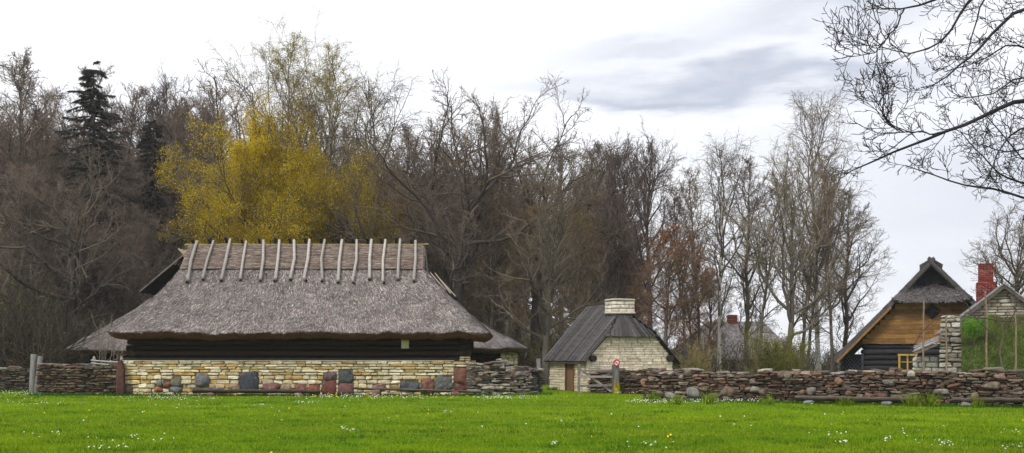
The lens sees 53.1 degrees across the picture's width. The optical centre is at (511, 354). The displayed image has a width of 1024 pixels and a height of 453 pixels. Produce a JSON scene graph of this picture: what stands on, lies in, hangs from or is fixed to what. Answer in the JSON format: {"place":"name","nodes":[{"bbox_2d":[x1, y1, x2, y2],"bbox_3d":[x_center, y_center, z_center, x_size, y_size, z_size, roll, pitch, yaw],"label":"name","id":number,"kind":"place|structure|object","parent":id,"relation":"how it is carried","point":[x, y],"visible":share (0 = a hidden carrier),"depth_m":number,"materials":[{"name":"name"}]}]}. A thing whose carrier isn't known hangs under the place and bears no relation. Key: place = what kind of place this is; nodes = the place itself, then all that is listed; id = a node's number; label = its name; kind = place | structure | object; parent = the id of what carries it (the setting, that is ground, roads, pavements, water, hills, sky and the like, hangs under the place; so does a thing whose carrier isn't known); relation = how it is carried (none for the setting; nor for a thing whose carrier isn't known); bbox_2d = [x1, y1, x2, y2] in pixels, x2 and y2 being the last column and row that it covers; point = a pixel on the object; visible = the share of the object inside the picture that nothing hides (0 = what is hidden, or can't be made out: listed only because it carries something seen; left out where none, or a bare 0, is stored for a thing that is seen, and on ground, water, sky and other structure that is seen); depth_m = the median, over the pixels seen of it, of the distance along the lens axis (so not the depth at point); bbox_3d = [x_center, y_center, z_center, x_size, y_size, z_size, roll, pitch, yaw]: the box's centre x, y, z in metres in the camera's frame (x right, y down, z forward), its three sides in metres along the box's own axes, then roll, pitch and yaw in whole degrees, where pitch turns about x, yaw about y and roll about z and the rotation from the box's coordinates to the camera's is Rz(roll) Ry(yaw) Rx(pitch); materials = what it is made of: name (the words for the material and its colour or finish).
{"place":"outdoors","nodes":[
{"label":"outdoors","id":0,"kind":"place"},
{"bbox_2d":[0,370,1023,452],"bbox_3d":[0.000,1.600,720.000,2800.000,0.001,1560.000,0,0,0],"label":"ground","id":1,"kind":"structure","parent":0,"point":[375,405],"depth_m":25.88,"materials":[{"name":"green plant"}]},
{"bbox_2d":[0,366,29,389],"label":"dry stone wall","id":2,"kind":"structure","parent":1,"relation":"on","point":[14,377],"depth_m":43.83,"materials":[{"name":"grey stone"}]},
{"bbox_2d":[0,109,67,297],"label":"bare tree","id":3,"kind":"object","parent":1,"relation":"on","point":[38,155],"visible":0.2,"depth_m":67.20,"materials":[{"name":"brown plant"}]},
{"bbox_2d":[0,157,74,328],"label":"bare tree","id":4,"kind":"object","parent":1,"relation":"on","point":[23,260],"visible":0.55,"depth_m":59.41,"materials":[{"name":"brown plant"}]},
{"bbox_2d":[5,84,77,288],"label":"aspen tree","id":5,"kind":"object","parent":1,"relation":"on","point":[47,104],"visible":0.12,"depth_m":92.13,"materials":[{"name":"brown plant"}]},
{"bbox_2d":[0,181,98,334],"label":"bare tree","id":6,"kind":"object","parent":1,"relation":"on","point":[49,261],"visible":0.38,"depth_m":59.27,"materials":[{"name":"brown plant"}]},
{"bbox_2d":[0,45,103,306],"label":"bare tree","id":7,"kind":"object","parent":1,"relation":"on","point":[19,85],"visible":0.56,"depth_m":70.13,"materials":[{"name":"grey plant"}]},
{"bbox_2d":[0,93,133,333],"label":"bare tree","id":8,"kind":"object","parent":1,"relation":"on","point":[41,122],"visible":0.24,"depth_m":69.47,"materials":[{"name":"brown plant"}]},
{"bbox_2d":[0,117,150,354],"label":"bare tree","id":9,"kind":"object","parent":1,"relation":"on","point":[53,163],"visible":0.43,"depth_m":67.94,"materials":[{"name":"brown plant"}]},
{"bbox_2d":[35,362,116,394],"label":"dry stone wall","id":10,"kind":"structure","parent":1,"relation":"on","point":[57,378],"depth_m":39.94,"materials":[{"name":"grey stone"}]},
{"bbox_2d":[0,128,156,363],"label":"oak tree","id":11,"kind":"object","parent":1,"relation":"on","point":[75,277],"visible":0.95,"depth_m":56.75,"materials":[{"name":"brown plant"}]},
{"bbox_2d":[41,65,137,301],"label":"aspen tree","id":12,"kind":"object","parent":1,"relation":"on","point":[104,92],"visible":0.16,"depth_m":79.80,"materials":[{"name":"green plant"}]},
{"bbox_2d":[26,61,156,332],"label":"spruce tree","id":13,"kind":"object","parent":1,"relation":"on","point":[93,107],"visible":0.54,"depth_m":66.68,"materials":[{"name":"green plant"}]},
{"bbox_2d":[90,314,126,363],"bbox_3d":[-18.463,-0.074,46.806,2.147,3.690,1.566,0,0,43],"label":"shrub","id":14,"kind":"object","parent":1,"relation":"on","point":[113,348],"visible":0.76,"depth_m":46.72,"materials":[{"name":"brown plant"}]},
{"bbox_2d":[41,137,182,328],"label":"bare tree","id":15,"kind":"object","parent":1,"relation":"on","point":[122,194],"visible":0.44,"depth_m":67.70,"materials":[{"name":"brown plant"}]},
{"bbox_2d":[55,106,176,322],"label":"bare tree","id":16,"kind":"object","parent":1,"relation":"on","point":[126,129],"visible":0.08,"depth_m":81.43,"materials":[{"name":"brown plant"}]},
{"bbox_2d":[116,360,125,394],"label":"standing slab","id":17,"kind":"structure","parent":1,"relation":"on","point":[120,380],"depth_m":39.64,"materials":[{"name":"stone"}]},
{"bbox_2d":[72,81,173,306],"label":"aspen tree","id":18,"kind":"object","parent":1,"relation":"on","point":[136,99],"visible":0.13,"depth_m":93.95,"materials":[{"name":"brown plant"}]},
{"bbox_2d":[84,198,167,324],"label":"bare tree","id":19,"kind":"object","parent":1,"relation":"on","point":[127,301],"visible":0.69,"depth_m":61.68,"materials":[{"name":"brown plant"}]},
{"bbox_2d":[98,120,189,317],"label":"spruce tree","id":20,"kind":"object","parent":1,"relation":"on","point":[147,141],"visible":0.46,"depth_m":74.58,"materials":[{"name":"green plant"}]},
{"bbox_2d":[109,210,183,312],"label":"bare tree","id":21,"kind":"object","parent":1,"relation":"on","point":[148,271],"visible":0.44,"depth_m":62.24,"materials":[{"name":"brown plant"}]},
{"bbox_2d":[108,153,195,317],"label":"bare tree","id":22,"kind":"object","parent":1,"relation":"on","point":[166,209],"visible":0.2,"depth_m":74.41,"materials":[{"name":"brown plant"}]},
{"bbox_2d":[80,57,243,310],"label":"linden tree","id":23,"kind":"object","parent":1,"relation":"on","point":[153,107],"visible":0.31,"depth_m":82.78,"materials":[{"name":"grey plant"}]},
{"bbox_2d":[106,107,239,275],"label":"bare tree","id":24,"kind":"object","parent":1,"relation":"on","point":[176,129],"visible":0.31,"depth_m":78.77,"materials":[{"name":"brown plant"}]},
{"bbox_2d":[121,158,225,295],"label":"bare tree","id":25,"kind":"object","parent":1,"relation":"on","point":[179,213],"visible":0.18,"depth_m":75.46,"materials":[{"name":"brown plant"}]},
{"bbox_2d":[61,248,297,365],"bbox_3d":[-16.450,-1.904,55.618,12.104,7.052,9.963,0,0,6],"label":"thatched farmhouse","id":26,"kind":"object","parent":1,"relation":"on","point":[159,282],"visible":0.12,"depth_m":52.19,"materials":[{"name":"grey plant"}]},
{"bbox_2d":[160,84,247,257],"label":"aspen tree","id":27,"kind":"object","parent":1,"relation":"on","point":[212,94],"visible":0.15,"depth_m":86.10,"materials":[{"name":"brown plant"}]},
{"bbox_2d":[150,58,319,243],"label":"oak tree","id":28,"kind":"object","parent":1,"relation":"on","point":[215,119],"visible":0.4,"depth_m":80.94,"materials":[{"name":"brown plant"}]},
{"bbox_2d":[151,87,346,247],"bbox_3d":[-16.493,-7.462,64.306,13.120,18.770,13.949,0,0,-3],"label":"maple tree","id":29,"kind":"object","parent":1,"relation":"on","point":[257,146],"visible":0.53,"depth_m":62.39,"materials":[{"name":"yellow plant"}]},
{"bbox_2d":[192,389,320,395],"bbox_3d":[-9.772,1.487,39.201,4.827,0.312,0.381,0,0,-1],"label":"log bench","id":30,"kind":"object","parent":1,"relation":"on","point":[209,392],"visible":0.84,"depth_m":39.08,"materials":[{"name":"wood"}]},
{"bbox_2d":[196,123,344,243],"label":"maple tree","id":31,"kind":"object","parent":1,"relation":"on","point":[267,205],"visible":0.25,"depth_m":62.63,"materials":[{"name":"yellow plant"}]},
{"bbox_2d":[196,161,345,243],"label":"maple tree","id":32,"kind":"object","parent":1,"relation":"on","point":[254,206],"visible":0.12,"depth_m":63.73,"materials":[{"name":"yellow plant"}]},
{"bbox_2d":[205,7,357,243],"bbox_3d":[-14.666,-9.902,65.270,9.946,23.326,9.913,0,0,-28],"label":"birch tree","id":33,"kind":"object","parent":1,"relation":"on","point":[276,80],"visible":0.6,"depth_m":64.62,"materials":[{"name":"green plant"}]},
{"bbox_2d":[214,96,349,243],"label":"bare tree","id":34,"kind":"object","parent":1,"relation":"on","point":[316,124],"visible":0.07,"depth_m":80.96,"materials":[{"name":"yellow plant"}]},
{"bbox_2d":[107,236,493,394],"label":"thatched barn","id":35,"kind":"structure","parent":1,"relation":"on","point":[294,299],"depth_m":40.26,"materials":[{"name":"plant"}]},
{"bbox_2d":[0,113,664,350],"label":"woods","id":36,"kind":"object","parent":1,"relation":"on","point":[495,325],"visible":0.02,"depth_m":94.38,"materials":[{"name":"brown plant"}]},
{"bbox_2d":[244,22,421,243],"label":"birch tree","id":37,"kind":"object","parent":1,"relation":"on","point":[331,133],"visible":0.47,"depth_m":67.57,"materials":[{"name":"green plant"}]},
{"bbox_2d":[260,143,410,243],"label":"maple tree","id":38,"kind":"object","parent":1,"relation":"on","point":[368,200],"visible":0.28,"depth_m":63.36,"materials":[{"name":"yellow plant"}]},
{"bbox_2d":[320,141,435,261],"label":"aspen tree","id":39,"kind":"object","parent":1,"relation":"on","point":[385,187],"visible":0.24,"depth_m":65.22,"materials":[{"name":"brown plant"}]},
{"bbox_2d":[318,58,451,243],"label":"birch tree","id":40,"kind":"object","parent":1,"relation":"on","point":[378,102],"visible":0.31,"depth_m":71.67,"materials":[{"name":"green plant"}]},
{"bbox_2d":[333,120,449,279],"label":"bare tree","id":41,"kind":"object","parent":1,"relation":"on","point":[407,129],"visible":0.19,"depth_m":78.05,"materials":[{"name":"brown plant"}]},
{"bbox_2d":[370,185,450,295],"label":"aspen tree","id":42,"kind":"object","parent":1,"relation":"on","point":[402,220],"visible":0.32,"depth_m":63.45,"materials":[{"name":"brown plant"}]},
{"bbox_2d":[298,272,528,365],"bbox_3d":[-5.393,-1.590,54.598,12.528,6.416,9.493,0,0,0],"label":"thatched farmhouse","id":43,"kind":"object","parent":1,"relation":"on","point":[498,345],"visible":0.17,"depth_m":50.90,"materials":[{"name":"stone"}]},
{"bbox_2d":[353,387,480,395],"bbox_3d":[-3.620,1.452,39.197,4.898,0.378,0.377,0,0,2],"label":"log bench","id":44,"kind":"object","parent":1,"relation":"on","point":[376,391],"visible":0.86,"depth_m":39.12,"materials":[{"name":"wood"}]},
{"bbox_2d":[0,255,861,374],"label":"undergrowth","id":45,"kind":"object","parent":1,"relation":"on","point":[20,344],"visible":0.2,"depth_m":52.57,"materials":[{"name":"brown plant"}]},
{"bbox_2d":[386,143,487,295],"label":"bare tree","id":46,"kind":"object","parent":1,"relation":"on","point":[440,196],"visible":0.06,"depth_m":78.06,"materials":[{"name":"brown plant"}]},
{"bbox_2d":[401,190,488,316],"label":"bare tree","id":47,"kind":"object","parent":1,"relation":"on","point":[436,268],"visible":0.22,"depth_m":68.86,"materials":[{"name":"brown plant"}]},
{"bbox_2d":[337,66,567,300],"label":"oak tree","id":48,"kind":"object","parent":1,"relation":"on","point":[428,130],"visible":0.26,"depth_m":71.82,"materials":[{"name":"brown plant"}]},
{"bbox_2d":[304,74,601,305],"bbox_3d":[-4.224,-7.667,61.374,17.698,18.922,11.694,0,0,-25],"label":"oak tree","id":49,"kind":"object","parent":1,"relation":"on","point":[463,244],"visible":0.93,"depth_m":61.44,"materials":[{"name":"grey plant"}]},
{"bbox_2d":[415,108,553,334],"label":"bare tree","id":50,"kind":"object","parent":1,"relation":"on","point":[501,322],"visible":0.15,"depth_m":81.10,"materials":[{"name":"brown plant"}]},
{"bbox_2d":[445,182,524,328],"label":"aspen tree","id":51,"kind":"object","parent":1,"relation":"on","point":[490,274],"visible":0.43,"depth_m":65.84,"materials":[{"name":"brown plant"}]},
{"bbox_2d":[446,155,530,325],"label":"bare tree","id":52,"kind":"object","parent":1,"relation":"on","point":[472,289],"visible":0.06,"depth_m":88.43,"materials":[{"name":"brown plant"}]},
{"bbox_2d":[466,358,532,394],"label":"dry stone wall","id":53,"kind":"structure","parent":1,"relation":"on","point":[497,376],"depth_m":39.77,"materials":[{"name":"grey stone"}]},
{"bbox_2d":[461,151,551,335],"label":"aspen tree","id":54,"kind":"object","parent":1,"relation":"on","point":[506,263],"visible":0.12,"depth_m":72.86,"materials":[{"name":"brown plant"}]},
{"bbox_2d":[7,390,1019,448],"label":"daisies","id":55,"kind":"object","parent":1,"relation":"on","point":[477,412],"visible":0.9,"depth_m":32.44,"materials":[{"name":"white plant"}]},
{"bbox_2d":[488,203,558,365],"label":"aspen tree","id":56,"kind":"object","parent":1,"relation":"on","point":[525,285],"visible":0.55,"depth_m":61.94,"materials":[{"name":"brown plant"}]},
{"bbox_2d":[515,366,544,392],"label":"dry stone wall","id":57,"kind":"structure","parent":1,"relation":"on","point":[535,384],"depth_m":41.97,"materials":[{"name":"grey stone"}]},
{"bbox_2d":[441,73,642,360],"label":"oak tree","id":58,"kind":"object","parent":1,"relation":"on","point":[535,304],"visible":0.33,"depth_m":69.09,"materials":[{"name":"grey plant"}]},
{"bbox_2d":[471,136,636,384],"bbox_3d":[2.093,-4.897,53.603,8.749,13.230,9.114,0,0,-29],"label":"ash tree","id":59,"kind":"object","parent":1,"relation":"on","point":[551,265],"visible":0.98,"depth_m":53.90,"materials":[{"name":"brown plant"}]},
{"bbox_2d":[512,136,628,338],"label":"bare tree","id":60,"kind":"object","parent":1,"relation":"on","point":[559,171],"visible":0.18,"depth_m":84.64,"materials":[{"name":"brown plant"}]},
{"bbox_2d":[542,206,609,331],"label":"aspen tree","id":61,"kind":"object","parent":1,"relation":"on","point":[578,288],"visible":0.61,"depth_m":59.77,"materials":[{"name":"brown plant"}]},
{"bbox_2d":[529,133,639,311],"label":"bare tree","id":62,"kind":"object","parent":1,"relation":"on","point":[600,147],"visible":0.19,"depth_m":71.20,"materials":[{"name":"brown plant"}]},
{"bbox_2d":[552,161,643,324],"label":"aspen tree","id":63,"kind":"object","parent":1,"relation":"on","point":[596,263],"visible":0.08,"depth_m":78.78,"materials":[{"name":"brown plant"}]},
{"bbox_2d":[547,190,663,312],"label":"bare tree","id":64,"kind":"object","parent":1,"relation":"on","point":[607,292],"visible":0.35,"depth_m":64.96,"materials":[{"name":"brown plant"}]},
{"bbox_2d":[542,298,680,391],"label":"stone house","id":65,"kind":"structure","parent":1,"relation":"on","point":[608,333],"depth_m":44.39,"materials":[{"name":"stone"}]},
{"bbox_2d":[565,363,575,390],"bbox_3d":[2.557,0.920,44.683,0.130,1.360,0.900,0,0,-23],"label":"door","id":66,"kind":"structure","parent":65,"relation":"in","point":[569,367],"depth_m":44.79,"materials":[{"name":"brown wood"}]},
{"bbox_2d":[613,365,619,393],"bbox_3d":[4.178,1.029,40.897,0.259,1.356,0.271,0,0,0],"label":"gate post","id":67,"kind":"object","parent":1,"relation":"on","point":[616,381],"visible":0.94,"depth_m":40.80,"materials":[{"name":"grey wood"}]},
{"bbox_2d":[578,364,613,393],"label":"farm gate","id":68,"kind":"structure","parent":67,"relation":"attached to","point":[594,379],"depth_m":40.87,"materials":[{"name":"grey wood"}]},
{"bbox_2d":[571,126,669,298],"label":"linden tree","id":69,"kind":"object","parent":1,"relation":"on","point":[623,177],"visible":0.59,"depth_m":64.69,"materials":[{"name":"brown plant"}]},
{"bbox_2d":[605,242,676,333],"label":"rusty tree","id":70,"kind":"object","parent":1,"relation":"on","point":[632,296],"visible":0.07,"depth_m":68.00,"materials":[{"name":"brown plant"}]},
{"bbox_2d":[587,367,703,393],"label":"dry stone wall","id":71,"kind":"structure","parent":1,"relation":"on","point":[632,381],"depth_m":41.22,"materials":[{"name":"stone"}]},
{"bbox_2d":[589,117,702,328],"bbox_3d":[8.225,-6.428,62.015,7.056,16.303,6.352,0,0,-16],"label":"linden tree","id":72,"kind":"object","parent":1,"relation":"on","point":[645,214],"visible":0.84,"depth_m":61.93,"materials":[{"name":"grey plant"}]},
{"bbox_2d":[625,221,716,351],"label":"rusty tree","id":73,"kind":"object","parent":1,"relation":"on","point":[661,294],"visible":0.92,"depth_m":56.80,"materials":[{"name":"brown plant"}]},
{"bbox_2d":[655,182,711,367],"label":"aspen tree","id":74,"kind":"object","parent":1,"relation":"on","point":[674,199],"visible":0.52,"depth_m":63.27,"materials":[{"name":"brown plant"}]},
{"bbox_2d":[657,254,722,367],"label":"rusty tree","id":75,"kind":"object","parent":1,"relation":"on","point":[692,291],"visible":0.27,"depth_m":67.85,"materials":[{"name":"brown plant"}]},
{"bbox_2d":[674,336,717,373],"bbox_3d":[9.093,0.361,50.166,2.447,2.674,1.966,0,0,-16],"label":"shrub","id":76,"kind":"object","parent":1,"relation":"on","point":[706,363],"visible":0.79,"depth_m":50.06,"materials":[{"name":"green plant"}]},
{"bbox_2d":[669,165,726,366],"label":"aspen tree","id":77,"kind":"object","parent":1,"relation":"on","point":[690,187],"visible":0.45,"depth_m":72.89,"materials":[{"name":"brown plant"}]},
{"bbox_2d":[680,267,738,369],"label":"rusty tree","id":78,"kind":"object","parent":1,"relation":"on","point":[710,327],"visible":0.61,"depth_m":63.96,"materials":[{"name":"brown plant"}]},
{"bbox_2d":[679,129,769,374],"bbox_3d":[12.382,-5.635,59.757,6.178,14.672,6.388,0,0,-43],"label":"birch tree","id":79,"kind":"object","parent":1,"relation":"on","point":[721,233],"visible":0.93,"depth_m":59.80,"materials":[{"name":"grey plant"}]},
{"bbox_2d":[688,152,789,373],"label":"bare tree","id":80,"kind":"object","parent":1,"relation":"on","point":[747,308],"visible":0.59,"depth_m":65.06,"materials":[{"name":"grey plant"}]},
{"bbox_2d":[675,315,806,373],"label":"thatched cottage","id":81,"kind":"structure","parent":1,"relation":"on","point":[735,333],"depth_m":77.66,"materials":[{"name":"paint"}]},
{"bbox_2d":[739,317,797,374],"bbox_3d":[11.008,0.028,44.164,2.629,3.379,2.535,0,0,11],"label":"shrub","id":82,"kind":"object","parent":1,"relation":"on","point":[782,353],"visible":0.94,"depth_m":43.74,"materials":[{"name":"green plant"}]},
{"bbox_2d":[734,165,806,368],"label":"aspen tree","id":83,"kind":"object","parent":1,"relation":"on","point":[761,316],"visible":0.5,"depth_m":59.71,"materials":[{"name":"grey plant"}]},
{"bbox_2d":[716,134,861,366],"bbox_3d":[14.626,-5.005,54.468,7.930,13.456,5.697,0,0,17],"label":"ash tree","id":84,"kind":"object","parent":1,"relation":"on","point":[789,294],"visible":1,"depth_m":54.54,"materials":[{"name":"grey plant"}]},
{"bbox_2d":[770,326,814,370],"bbox_3d":[12.543,0.225,45.869,2.199,2.955,2.121,0,0,14],"label":"shrub","id":85,"kind":"object","parent":1,"relation":"on","point":[794,365],"visible":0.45,"depth_m":45.83,"materials":[{"name":"green plant"}]},
{"bbox_2d":[781,204,843,370],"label":"aspen tree","id":86,"kind":"object","parent":1,"relation":"on","point":[815,278],"visible":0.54,"depth_m":57.13,"materials":[{"name":"brown plant"}]},
{"bbox_2d":[775,147,857,364],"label":"aspen tree","id":87,"kind":"object","parent":1,"relation":"on","point":[804,322],"visible":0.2,"depth_m":65.62,"materials":[{"name":"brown plant"}]},
{"bbox_2d":[765,85,875,370],"bbox_3d":[18.131,-7.125,60.326,7.096,17.694,7.337,0,0,33],"label":"birch tree","id":88,"kind":"object","parent":1,"relation":"on","point":[813,116],"visible":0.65,"depth_m":59.98,"materials":[{"name":"grey plant"}]},
{"bbox_2d":[797,167,858,374],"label":"aspen tree","id":89,"kind":"object","parent":1,"relation":"on","point":[839,292],"visible":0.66,"depth_m":57.16,"materials":[{"name":"grey plant"}]},
{"bbox_2d":[641,367,1023,406],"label":"dry stone wall","id":90,"kind":"structure","parent":1,"relation":"on","point":[783,385],"depth_m":33.23,"materials":[{"name":"stone"}]},
{"bbox_2d":[788,185,896,346],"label":"bare tree","id":91,"kind":"object","parent":1,"relation":"on","point":[845,306],"visible":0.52,"depth_m":60.68,"materials":[{"name":"grey plant"}]},
{"bbox_2d":[795,396,909,404],"bbox_3d":[10.819,1.489,32.556,3.499,0.298,0.366,0,0,22],"label":"log bench","id":92,"kind":"object","parent":1,"relation":"on","point":[882,400],"visible":0.81,"depth_m":32.44,"materials":[{"name":"wood"}]},
{"bbox_2d":[812,0,1023,220],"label":"bare tree","id":93,"kind":"object","parent":1,"relation":"on","point":[985,115],"visible":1,"depth_m":12.97,"materials":[{"name":"grey plant"}]},
{"bbox_2d":[912,315,961,373],"bbox_3d":[16.605,0.073,39.724,1.926,3.067,3.088,0,0,25],"label":"stone cellar","id":94,"kind":"object","parent":1,"relation":"on","point":[953,345],"visible":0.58,"depth_m":38.40,"materials":[{"name":"grey stone"}]},
{"bbox_2d":[934,263,1023,335],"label":"stone house","id":95,"kind":"structure","parent":1,"relation":"on","point":[998,297],"depth_m":40.13,"materials":[{"name":"stone"}]},
{"bbox_2d":[952,397,1023,406],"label":"log bench","id":96,"kind":"object","parent":1,"relation":"on","point":[965,401],"visible":0.81,"depth_m":30.79,"materials":[{"name":"wood"}]},
{"bbox_2d":[958,191,1023,294],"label":"oak tree","id":97,"kind":"object","parent":1,"relation":"on","point":[1018,280],"visible":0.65,"depth_m":73.06,"materials":[{"name":"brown plant"}]},
{"bbox_2d":[961,317,1023,375],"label":"grass bank","id":98,"kind":"structure","parent":1,"relation":"on","point":[963,366],"depth_m":36.20,"materials":[{"name":"green plant"}]},
{"bbox_2d":[958,314,991,344],"bbox_3d":[16.504,-0.874,36.448,1.147,1.242,1.339,0,0,30],"label":"shrub","id":99,"kind":"object","parent":98,"relation":"on","point":[972,334],"visible":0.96,"depth_m":36.32,"materials":[{"name":"green plant"}]},
{"bbox_2d":[1014,314,1016,373],"bbox_3d":[16.873,0.136,34.307,0.100,2.933,0.116,0,0,0],"label":"garden stake","id":100,"kind":"object","parent":1,"relation":"on","point":[1015,367],"visible":0.65,"depth_m":34.28,"materials":[{"name":"brown wood"}]},
{"bbox_2d":[899,274,1023,367],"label":"vine","id":101,"kind":"object","parent":100,"relation":"attached to","point":[1003,329],"visible":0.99,"depth_m":34.29,"materials":[{"name":"brown plant"}]},
{"bbox_2d":[0,0,1023,354],"label":"sky","id":102,"kind":"structure","parent":0,"point":[691,69],"materials":[{"name":"white"}]},
{"bbox_2d":[833,257,975,374],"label":"log house","id":103,"kind":"structure","parent":0,"point":[885,334],"depth_m":48.33,"materials":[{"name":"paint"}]},
{"bbox_2d":[898,354,916,370],"bbox_3d":[18.685,0.407,48.368,0.867,0.843,0.115,0,0,22],"label":"window","id":104,"kind":"structure","parent":103,"relation":"in","point":[907,364],"depth_m":48.40,"materials":[{"name":"paint"}]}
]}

